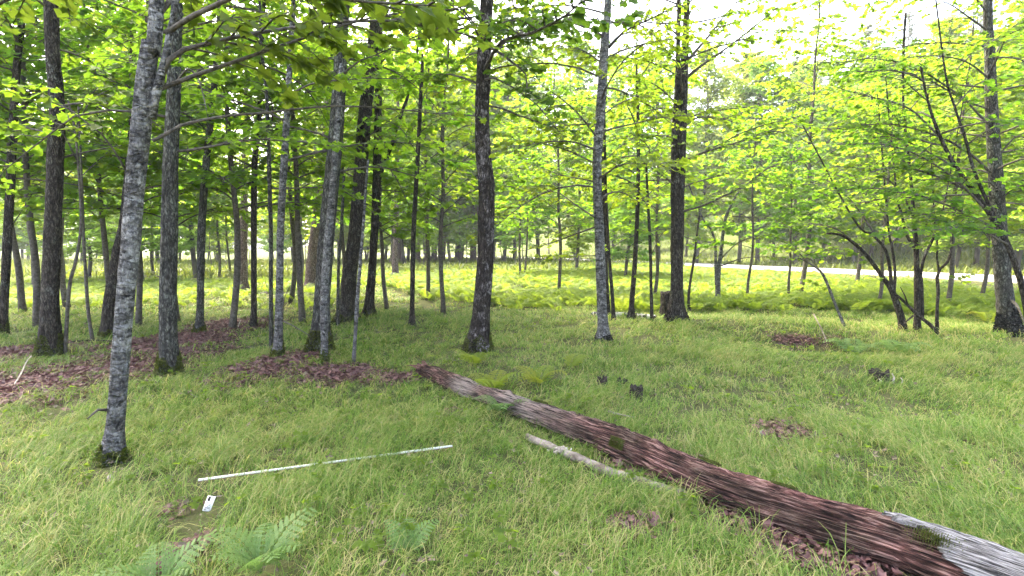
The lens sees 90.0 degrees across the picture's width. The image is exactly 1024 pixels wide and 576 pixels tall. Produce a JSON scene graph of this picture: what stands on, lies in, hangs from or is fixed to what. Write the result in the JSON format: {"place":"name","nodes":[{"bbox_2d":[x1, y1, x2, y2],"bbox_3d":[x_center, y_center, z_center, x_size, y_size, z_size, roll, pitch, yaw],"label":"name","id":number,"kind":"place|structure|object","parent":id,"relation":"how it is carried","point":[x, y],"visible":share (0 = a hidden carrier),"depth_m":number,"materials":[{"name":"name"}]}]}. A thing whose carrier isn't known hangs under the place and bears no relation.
{"place":"outdoors","nodes":[
{"label":"outdoors","id":0,"kind":"place"},
{"bbox_2d":[0,0,1019,249],"label":"sky","id":1,"kind":"structure","parent":0,"point":[848,27],"materials":[{"name":"white"}]},
{"bbox_2d":[0,149,1023,575],"bbox_3d":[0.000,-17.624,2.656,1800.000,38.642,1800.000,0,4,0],"label":"ground","id":2,"kind":"structure","parent":0,"point":[194,517],"depth_m":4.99,"materials":[{"name":"plant"}]},
{"bbox_2d":[0,0,48,169],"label":"maple tree","id":3,"kind":"object","parent":2,"relation":"on","point":[2,44],"visible":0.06,"depth_m":10.22,"materials":[{"name":"green plant"}]},
{"bbox_2d":[0,164,77,284],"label":"maple tree","id":4,"kind":"object","parent":2,"relation":"on","point":[36,232],"visible":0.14,"depth_m":22.30,"materials":[{"name":"green plant"}]},
{"bbox_2d":[0,8,103,312],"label":"maple tree","id":5,"kind":"object","parent":2,"relation":"on","point":[21,302],"visible":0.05,"depth_m":12.82,"materials":[{"name":"green plant"}]},
{"bbox_2d":[0,105,116,277],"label":"maple tree","id":6,"kind":"object","parent":2,"relation":"on","point":[76,229],"visible":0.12,"depth_m":24.43,"materials":[{"name":"green plant"}]},
{"bbox_2d":[0,80,118,278],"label":"maple tree","id":7,"kind":"object","parent":2,"relation":"on","point":[89,249],"visible":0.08,"depth_m":26.40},
{"bbox_2d":[0,75,130,355],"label":"sapling","id":8,"kind":"object","parent":2,"relation":"on","point":[14,125],"visible":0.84,"depth_m":7.49,"materials":[{"name":"green plant"}]},
{"bbox_2d":[0,0,135,337],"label":"maple tree","id":9,"kind":"object","parent":2,"relation":"on","point":[8,224],"visible":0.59,"depth_m":9.39,"materials":[{"name":"green plant"}]},
{"bbox_2d":[0,0,136,327],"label":"maple tree","id":10,"kind":"object","parent":2,"relation":"on","point":[31,74],"visible":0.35,"depth_m":10.30,"materials":[{"name":"green plant"}]},
{"bbox_2d":[0,3,192,308],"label":"maple tree","id":11,"kind":"object","parent":2,"relation":"on","point":[63,290],"visible":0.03,"depth_m":13.99,"materials":[{"name":"green plant"}]},
{"bbox_2d":[77,73,135,342],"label":"sapling","id":12,"kind":"object","parent":2,"relation":"on","point":[90,328],"visible":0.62,"depth_m":9.03,"materials":[{"name":"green plant"}]},
{"bbox_2d":[0,0,222,281],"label":"maple tree","id":13,"kind":"object","parent":2,"relation":"on","point":[105,250],"visible":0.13,"depth_m":11.93,"materials":[{"name":"green plant"}]},
{"bbox_2d":[0,0,236,358],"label":"maple tree","id":14,"kind":"object","parent":2,"relation":"on","point":[49,341],"visible":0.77,"depth_m":7.74,"materials":[{"name":"green plant"}]},
{"bbox_2d":[0,0,250,326],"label":"maple tree","id":15,"kind":"object","parent":2,"relation":"on","point":[70,191],"visible":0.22,"depth_m":10.20,"materials":[{"name":"green plant"}]},
{"bbox_2d":[6,1,248,339],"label":"maple tree","id":16,"kind":"object","parent":2,"relation":"on","point":[107,317],"visible":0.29,"depth_m":9.57,"materials":[{"name":"green plant"}]},
{"bbox_2d":[64,6,221,280],"bbox_3d":[-16.554,-6.063,22.562,6.974,12.060,6.282,3,5,34],"label":"maple tree","id":17,"kind":"object","parent":2,"relation":"on","point":[147,233],"visible":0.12,"depth_m":22.42,"materials":[{"name":"plant"}]},
{"bbox_2d":[20,0,288,321],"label":"maple tree","id":18,"kind":"object","parent":2,"relation":"on","point":[113,172],"visible":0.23,"depth_m":10.85,"materials":[{"name":"green plant"}]},
{"bbox_2d":[93,533,215,575],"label":"fern","id":19,"kind":"object","parent":2,"relation":"on","point":[171,569],"visible":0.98,"depth_m":2.31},
{"bbox_2d":[0,0,352,378],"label":"maple tree","id":20,"kind":"object","parent":2,"relation":"on","point":[168,356],"visible":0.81,"depth_m":6.33,"materials":[{"name":"green plant"}]},
{"bbox_2d":[119,42,250,277],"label":"maple tree","id":21,"kind":"object","parent":2,"relation":"on","point":[191,240],"visible":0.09,"depth_m":27.29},
{"bbox_2d":[88,0,300,332],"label":"maple tree","id":22,"kind":"object","parent":2,"relation":"on","point":[199,325],"visible":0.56,"depth_m":9.88,"materials":[{"name":"green plant"}]},
{"bbox_2d":[61,0,361,327],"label":"maple tree","id":23,"kind":"object","parent":2,"relation":"on","point":[233,176],"visible":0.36,"depth_m":9.99,"materials":[{"name":"green plant"}]},
{"bbox_2d":[94,0,349,327],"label":"maple tree","id":24,"kind":"object","parent":2,"relation":"on","point":[253,315],"visible":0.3,"depth_m":10.70,"materials":[{"name":"green plant"}]},
{"bbox_2d":[181,108,262,276],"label":"maple tree","id":25,"kind":"object","parent":2,"relation":"on","point":[218,242],"visible":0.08,"depth_m":27.73,"materials":[{"name":"green plant"}]},
{"bbox_2d":[179,151,273,274],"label":"maple tree","id":26,"kind":"object","parent":2,"relation":"on","point":[226,236],"visible":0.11,"depth_m":28.46,"materials":[{"name":"green plant"}]},
{"bbox_2d":[0,0,506,468],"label":"maple tree","id":27,"kind":"object","parent":2,"relation":"on","point":[430,18],"visible":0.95,"depth_m":3.80,"materials":[{"name":"grey plant"}]},
{"bbox_2d":[202,0,310,290],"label":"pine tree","id":28,"kind":"object","parent":2,"relation":"on","point":[244,257],"visible":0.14,"depth_m":18.35,"materials":[{"name":"green plant"}]},
{"bbox_2d":[122,0,400,349],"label":"maple tree","id":29,"kind":"object","parent":2,"relation":"on","point":[344,192],"visible":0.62,"depth_m":8.28,"materials":[{"name":"green plant"}]},
{"bbox_2d":[207,507,316,574],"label":"fern","id":30,"kind":"object","parent":2,"relation":"on","point":[271,554],"visible":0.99,"depth_m":2.39,"materials":[{"name":"plant"}]},
{"bbox_2d":[88,0,445,357],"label":"maple tree","id":31,"kind":"object","parent":2,"relation":"on","point":[278,346],"visible":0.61,"depth_m":7.19,"materials":[{"name":"green plant"}]},
{"bbox_2d":[179,0,382,302],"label":"maple tree","id":32,"kind":"object","parent":2,"relation":"on","point":[294,274],"visible":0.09,"depth_m":14.75,"materials":[{"name":"green plant"}]},
{"bbox_2d":[248,123,316,261],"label":"maple tree","id":33,"kind":"object","parent":2,"relation":"on","point":[286,241],"visible":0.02,"depth_m":45.88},
{"bbox_2d":[163,0,408,321],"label":"maple tree","id":34,"kind":"object","parent":2,"relation":"on","point":[239,82],"visible":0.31,"depth_m":11.12,"materials":[{"name":"green plant"}]},
{"bbox_2d":[257,134,317,271],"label":"maple tree","id":35,"kind":"object","parent":2,"relation":"on","point":[288,232],"visible":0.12,"depth_m":25.87,"materials":[{"name":"green plant"}]},
{"bbox_2d":[272,6,369,287],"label":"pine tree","id":36,"kind":"object","parent":2,"relation":"on","point":[310,271],"visible":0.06,"depth_m":18.75,"materials":[{"name":"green plant"}]},
{"bbox_2d":[198,445,452,481],"bbox_3d":[-1.282,1.261,3.712,1.730,0.021,0.019,-2,5,-20],"label":"measuring stick","id":37,"kind":"object","parent":2,"relation":"on","point":[297,466],"visible":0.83,"depth_m":3.62,"materials":[{"name":"white paint"}]},
{"bbox_2d":[194,4,461,352],"bbox_3d":[-2.130,-6.759,7.291,7.215,15.651,7.429,3,5,31],"label":"maple tree","id":38,"kind":"object","parent":2,"relation":"on","point":[313,342],"visible":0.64,"depth_m":7.61,"materials":[{"name":"green plant"}]},
{"bbox_2d":[318,63,342,364],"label":"maple tree","id":39,"kind":"object","parent":2,"relation":"on","point":[324,354],"visible":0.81,"depth_m":6.87,"materials":[{"name":"grey plant"}]},
{"bbox_2d":[258,24,411,265],"bbox_3d":[-5.255,-3.840,15.402,4.625,8.666,5.189,-1,5,-14],"label":"maple tree","id":40,"kind":"object","parent":2,"relation":"on","point":[345,219],"visible":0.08,"depth_m":15.05,"materials":[{"name":"green plant"}]},
{"bbox_2d":[336,176,344,325],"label":"sapling","id":41,"kind":"object","parent":2,"relation":"on","point":[338,268],"visible":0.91,"depth_m":10.93,"materials":[{"name":"grey plant"}]},
{"bbox_2d":[351,160,368,363],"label":"sapling","id":42,"kind":"object","parent":2,"relation":"on","point":[356,314],"visible":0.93,"depth_m":7.01,"materials":[{"name":"grey plant"}]},
{"bbox_2d":[276,0,448,323],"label":"maple tree","id":43,"kind":"object","parent":2,"relation":"on","point":[348,283],"visible":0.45,"depth_m":11.36,"materials":[{"name":"green plant"}]},
{"bbox_2d":[288,33,448,309],"bbox_3d":[-3.642,-2.963,14.026,3.805,7.316,4.721,0,4,1],"label":"maple tree","id":44,"kind":"object","parent":2,"relation":"on","point":[390,197],"visible":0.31,"depth_m":13.78,"materials":[{"name":"green plant"}]},
{"bbox_2d":[316,0,474,316],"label":"maple tree","id":45,"kind":"object","parent":2,"relation":"on","point":[369,305],"visible":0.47,"depth_m":11.99,"materials":[{"name":"green plant"}]},
{"bbox_2d":[349,0,442,273],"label":"tree","id":46,"kind":"object","parent":2,"relation":"on","point":[395,267],"visible":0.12,"depth_m":24.79,"materials":[{"name":"green plant"}]},
{"bbox_2d":[347,47,470,262],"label":"maple tree","id":47,"kind":"object","parent":2,"relation":"on","point":[402,247],"visible":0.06,"depth_m":40.16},
{"bbox_2d":[384,517,439,550],"bbox_3d":[-0.534,1.311,2.706,0.300,0.140,0.203,0,4,0],"label":"fern","id":48,"kind":"object","parent":2,"relation":"on","point":[410,538],"visible":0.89,"depth_m":2.69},
{"bbox_2d":[362,54,474,327],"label":"maple tree","id":49,"kind":"object","parent":2,"relation":"on","point":[422,101],"visible":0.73,"depth_m":10.36,"materials":[{"name":"green plant"}]},
{"bbox_2d":[344,0,499,300],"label":"maple tree","id":50,"kind":"object","parent":2,"relation":"on","point":[452,136],"visible":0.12,"depth_m":16.22,"materials":[{"name":"green plant"}]},
{"bbox_2d":[400,51,477,262],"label":"maple tree","id":51,"kind":"object","parent":2,"relation":"on","point":[450,211],"visible":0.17,"depth_m":42.49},
{"bbox_2d":[344,0,542,312],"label":"maple tree","id":52,"kind":"object","parent":2,"relation":"on","point":[467,93],"visible":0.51,"depth_m":12.59,"materials":[{"name":"green plant"}]},
{"bbox_2d":[423,42,515,258],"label":"maple tree","id":53,"kind":"object","parent":2,"relation":"on","point":[470,73],"visible":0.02,"depth_m":45.94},
{"bbox_2d":[444,78,530,246],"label":"maple tree","id":54,"kind":"object","parent":2,"relation":"on","point":[474,170],"visible":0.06,"depth_m":44.04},
{"bbox_2d":[467,370,523,387],"bbox_3d":[-0.191,1.050,5.773,0.561,0.256,0.556,-2,5,-22],"label":"fern","id":55,"kind":"object","parent":2,"relation":"on","point":[495,382],"visible":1,"depth_m":5.78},
{"bbox_2d":[347,0,644,353],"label":"maple tree","id":56,"kind":"object","parent":2,"relation":"on","point":[478,338],"visible":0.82,"depth_m":7.71,"materials":[{"name":"green plant"}]},
{"bbox_2d":[461,47,553,261],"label":"maple tree","id":57,"kind":"object","parent":2,"relation":"on","point":[509,99],"visible":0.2,"depth_m":44.22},
{"bbox_2d":[0,260,1023,317],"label":"bracken bed","id":58,"kind":"object","parent":2,"relation":"on","point":[767,287],"visible":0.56,"depth_m":16.47,"materials":[{"name":"plant"}]},
{"bbox_2d":[0,314,1023,575],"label":"fallen leaves","id":59,"kind":"object","parent":2,"relation":"on","point":[140,362],"visible":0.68,"depth_m":6.10,"materials":[{"name":"plant"}]},
{"bbox_2d":[0,214,1023,278],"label":"meadow grass","id":60,"kind":"structure","parent":2,"relation":"on","point":[182,270],"depth_m":35.14,"materials":[{"name":"plant"}]},
{"bbox_2d":[3,305,1023,575],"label":"seedling weeds","id":61,"kind":"object","parent":2,"relation":"on","point":[379,541],"visible":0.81,"depth_m":3.38,"materials":[{"name":"green plant"}]},
{"bbox_2d":[474,103,556,273],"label":"maple tree","id":62,"kind":"object","parent":2,"relation":"on","point":[514,165],"visible":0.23,"depth_m":24.95,"materials":[{"name":"green plant"}]},
{"bbox_2d":[497,42,572,260],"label":"maple tree","id":63,"kind":"object","parent":2,"relation":"on","point":[538,55],"visible":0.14,"depth_m":47.82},
{"bbox_2d":[494,124,578,272],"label":"maple tree","id":64,"kind":"object","parent":2,"relation":"on","point":[550,212],"visible":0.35,"depth_m":24.84,"materials":[{"name":"green plant"}]},
{"bbox_2d":[513,365,566,385],"bbox_3d":[0.317,1.035,5.946,0.593,0.222,0.468,-1,4,-12],"label":"fern","id":65,"kind":"object","parent":2,"relation":"on","point":[534,376],"visible":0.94,"depth_m":5.95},
{"bbox_2d":[494,55,628,288],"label":"maple tree","id":66,"kind":"object","parent":2,"relation":"on","point":[533,175],"visible":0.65,"depth_m":16.65,"materials":[{"name":"green plant"}]},
{"bbox_2d":[520,38,630,260],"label":"maple tree","id":67,"kind":"object","parent":2,"relation":"on","point":[575,91],"visible":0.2,"depth_m":42.62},
{"bbox_2d":[541,90,611,269],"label":"maple tree","id":68,"kind":"object","parent":2,"relation":"on","point":[579,241],"visible":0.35,"depth_m":26.51,"materials":[{"name":"plant"}]},
{"bbox_2d":[421,0,746,342],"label":"maple tree","id":69,"kind":"object","parent":2,"relation":"on","point":[597,174],"visible":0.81,"depth_m":8.49,"materials":[{"name":"green plant"}]},
{"bbox_2d":[525,433,686,498],"bbox_3d":[0.616,1.319,3.807,1.423,0.121,0.149,4,6,43],"label":"broken branch","id":70,"kind":"object","parent":2,"relation":"on","point":[578,457],"visible":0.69,"depth_m":3.84,"materials":[{"name":"grey wood"}]},
{"bbox_2d":[602,149,610,311],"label":"maple tree","id":71,"kind":"object","parent":2,"relation":"on","point":[606,262],"visible":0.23,"depth_m":11.73,"materials":[{"name":"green plant"}]},
{"bbox_2d":[579,101,670,274],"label":"maple tree","id":72,"kind":"object","parent":2,"relation":"on","point":[617,253],"visible":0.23,"depth_m":22.98,"materials":[{"name":"plant"}]},
{"bbox_2d":[553,38,702,319],"bbox_3d":[2.351,-2.262,11.051,3.194,6.062,4.100,2,5,28],"label":"maple tree","id":73,"kind":"object","parent":2,"relation":"on","point":[635,89],"visible":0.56,"depth_m":10.90,"materials":[{"name":"green plant"}]},
{"bbox_2d":[586,53,669,258],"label":"maple tree","id":74,"kind":"object","parent":2,"relation":"on","point":[622,72],"visible":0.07,"depth_m":46.15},
{"bbox_2d":[603,116,653,321],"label":"maple tree","id":75,"kind":"object","parent":2,"relation":"on","point":[615,151],"visible":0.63,"depth_m":10.81,"materials":[{"name":"green plant"}]},
{"bbox_2d":[616,134,671,320],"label":"sapling","id":76,"kind":"object","parent":2,"relation":"on","point":[622,183],"visible":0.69,"depth_m":10.74,"materials":[{"name":"green plant"}]},
{"bbox_2d":[608,52,712,259],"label":"maple tree","id":77,"kind":"object","parent":2,"relation":"on","point":[669,153],"visible":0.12,"depth_m":42.08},
{"bbox_2d":[591,49,748,294],"bbox_3d":[3.913,-3.109,14.420,3.854,7.222,4.324,-2,5,-20],"label":"maple tree","id":78,"kind":"object","parent":2,"relation":"on","point":[656,216],"visible":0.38,"depth_m":14.21,"materials":[{"name":"green plant"}]},
{"bbox_2d":[506,0,864,321],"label":"maple tree","id":79,"kind":"object","parent":2,"relation":"on","point":[681,76],"visible":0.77,"depth_m":10.13,"materials":[{"name":"green plant"}]},
{"bbox_2d":[640,43,751,262],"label":"maple tree","id":80,"kind":"object","parent":2,"relation":"on","point":[709,68],"visible":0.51,"depth_m":40.15,"materials":[{"name":"plant"}]},
{"bbox_2d":[406,360,1023,575],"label":"fallen log","id":81,"kind":"object","parent":2,"relation":"on","point":[908,544],"visible":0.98,"depth_m":2.91,"materials":[{"name":"brown wood"}]},
{"bbox_2d":[686,50,789,262],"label":"maple tree","id":82,"kind":"object","parent":2,"relation":"on","point":[731,218],"visible":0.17,"depth_m":42.35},
{"bbox_2d":[685,176,801,295],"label":"maple tree","id":83,"kind":"object","parent":2,"relation":"on","point":[717,265],"visible":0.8,"depth_m":14.36,"materials":[{"name":"green plant"}]},
{"bbox_2d":[685,112,834,294],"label":"maple tree","id":84,"kind":"object","parent":2,"relation":"on","point":[784,199],"visible":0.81,"depth_m":14.05,"materials":[{"name":"green plant"}]},
{"bbox_2d":[712,53,840,264],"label":"maple tree","id":85,"kind":"object","parent":2,"relation":"on","point":[754,72],"visible":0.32,"depth_m":40.03,"materials":[{"name":"plant"}]},
{"bbox_2d":[734,134,842,293],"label":"maple tree","id":86,"kind":"object","parent":2,"relation":"on","point":[767,221],"visible":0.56,"depth_m":14.68,"materials":[{"name":"green plant"}]},
{"bbox_2d":[749,57,842,264],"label":"maple tree","id":87,"kind":"object","parent":2,"relation":"on","point":[798,74],"visible":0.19,"depth_m":39.38,"materials":[{"name":"plant"}]},
{"bbox_2d":[762,242,850,325],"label":"sapling","id":88,"kind":"object","parent":2,"relation":"on","point":[790,248],"visible":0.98,"depth_m":10.19,"materials":[{"name":"green plant"}]},
{"bbox_2d":[789,86,854,253],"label":"maple tree","id":89,"kind":"object","parent":2,"relation":"on","point":[821,201],"visible":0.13,"depth_m":42.50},
{"bbox_2d":[716,0,937,290],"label":"maple tree","id":90,"kind":"object","parent":2,"relation":"on","point":[791,88],"visible":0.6,"depth_m":16.47,"materials":[{"name":"green plant"}]},
{"bbox_2d":[773,94,917,331],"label":"maple tree","id":91,"kind":"object","parent":2,"relation":"on","point":[890,284],"visible":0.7,"depth_m":9.94,"materials":[{"name":"green plant"}]},
{"bbox_2d":[823,338,879,354],"bbox_3d":[5.913,1.033,8.879,0.752,0.298,0.845,-4,6,-38],"label":"fern","id":92,"kind":"object","parent":2,"relation":"on","point":[844,342],"visible":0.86,"depth_m":8.91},
{"bbox_2d":[816,82,896,262],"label":"maple tree","id":93,"kind":"object","parent":2,"relation":"on","point":[866,228],"visible":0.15,"depth_m":38.26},
{"bbox_2d":[770,15,971,280],"bbox_3d":[13.336,-4.705,18.787,5.652,9.681,6.116,-3,5,-32],"label":"maple tree","id":94,"kind":"object","parent":2,"relation":"on","point":[922,204],"visible":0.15,"depth_m":18.55,"materials":[{"name":"green plant"}]},
{"bbox_2d":[829,61,926,256],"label":"maple tree","id":95,"kind":"object","parent":2,"relation":"on","point":[871,249],"visible":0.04,"depth_m":39.51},
{"bbox_2d":[800,12,974,331],"bbox_3d":[7.029,-2.085,9.539,3.873,6.062,2.078,0,4,0],"label":"maple tree","id":96,"kind":"object","parent":2,"relation":"on","point":[918,291],"visible":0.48,"depth_m":9.79,"materials":[{"name":"green plant"}]},
{"bbox_2d":[810,72,968,298],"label":"maple tree","id":97,"kind":"object","parent":2,"relation":"on","point":[871,240],"visible":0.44,"depth_m":12.87,"materials":[{"name":"green plant"}]},
{"bbox_2d":[870,339,932,353],"bbox_3d":[6.084,0.945,8.053,0.813,0.300,0.688,-2,5,-23],"label":"fern","id":98,"kind":"object","parent":2,"relation":"on","point":[907,346],"visible":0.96,"depth_m":8.05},
{"bbox_2d":[780,0,1023,336],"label":"maple tree","id":99,"kind":"object","parent":2,"relation":"on","point":[1008,317],"visible":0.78,"depth_m":9.06,"materials":[{"name":"green plant"}]},
{"bbox_2d":[804,0,1023,315],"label":"maple tree","id":100,"kind":"object","parent":2,"relation":"on","point":[971,227],"visible":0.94,"depth_m":8.33,"materials":[{"name":"green plant"}]},
{"bbox_2d":[885,14,970,236],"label":"maple tree","id":101,"kind":"object","parent":2,"relation":"on","point":[951,31],"visible":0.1,"depth_m":36.74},
{"bbox_2d":[858,0,1023,309],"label":"maple tree","id":102,"kind":"object","parent":2,"relation":"on","point":[1001,94],"visible":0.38,"depth_m":12.47,"materials":[{"name":"green plant"}]},
{"bbox_2d":[889,85,992,329],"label":"maple tree","id":103,"kind":"object","parent":2,"relation":"on","point":[939,268],"visible":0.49,"depth_m":9.76,"materials":[{"name":"green plant"}]},
{"bbox_2d":[876,55,1023,271],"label":"maple tree","id":104,"kind":"object","parent":2,"relation":"on","point":[942,241],"visible":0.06,"depth_m":29.10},
{"bbox_2d":[910,0,1023,202],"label":"maple tree","id":105,"kind":"object","parent":2,"relation":"on","point":[1017,177],"visible":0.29,"depth_m":12.23,"materials":[{"name":"green plant"}]},
{"bbox_2d":[924,48,1023,293],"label":"maple tree","id":106,"kind":"object","parent":2,"relation":"on","point":[987,261],"visible":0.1,"depth_m":14.57,"materials":[{"name":"green plant"}]},
{"bbox_2d":[944,3,1023,268],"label":"maple tree","id":107,"kind":"object","parent":2,"relation":"on","point":[1019,253],"visible":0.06,"depth_m":27.68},
{"bbox_2d":[944,74,1023,233],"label":"maple tree","id":108,"kind":"object","parent":2,"relation":"on","point":[1016,222],"visible":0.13,"depth_m":15.90,"materials":[{"name":"green plant"}]},
{"bbox_2d":[990,73,1023,250],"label":"maple tree","id":109,"kind":"object","parent":2,"relation":"on","point":[1019,239],"visible":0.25,"depth_m":25.07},
{"bbox_2d":[363,253,1023,282],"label":"road","id":110,"kind":"structure","parent":0,"point":[978,277],"depth_m":25.25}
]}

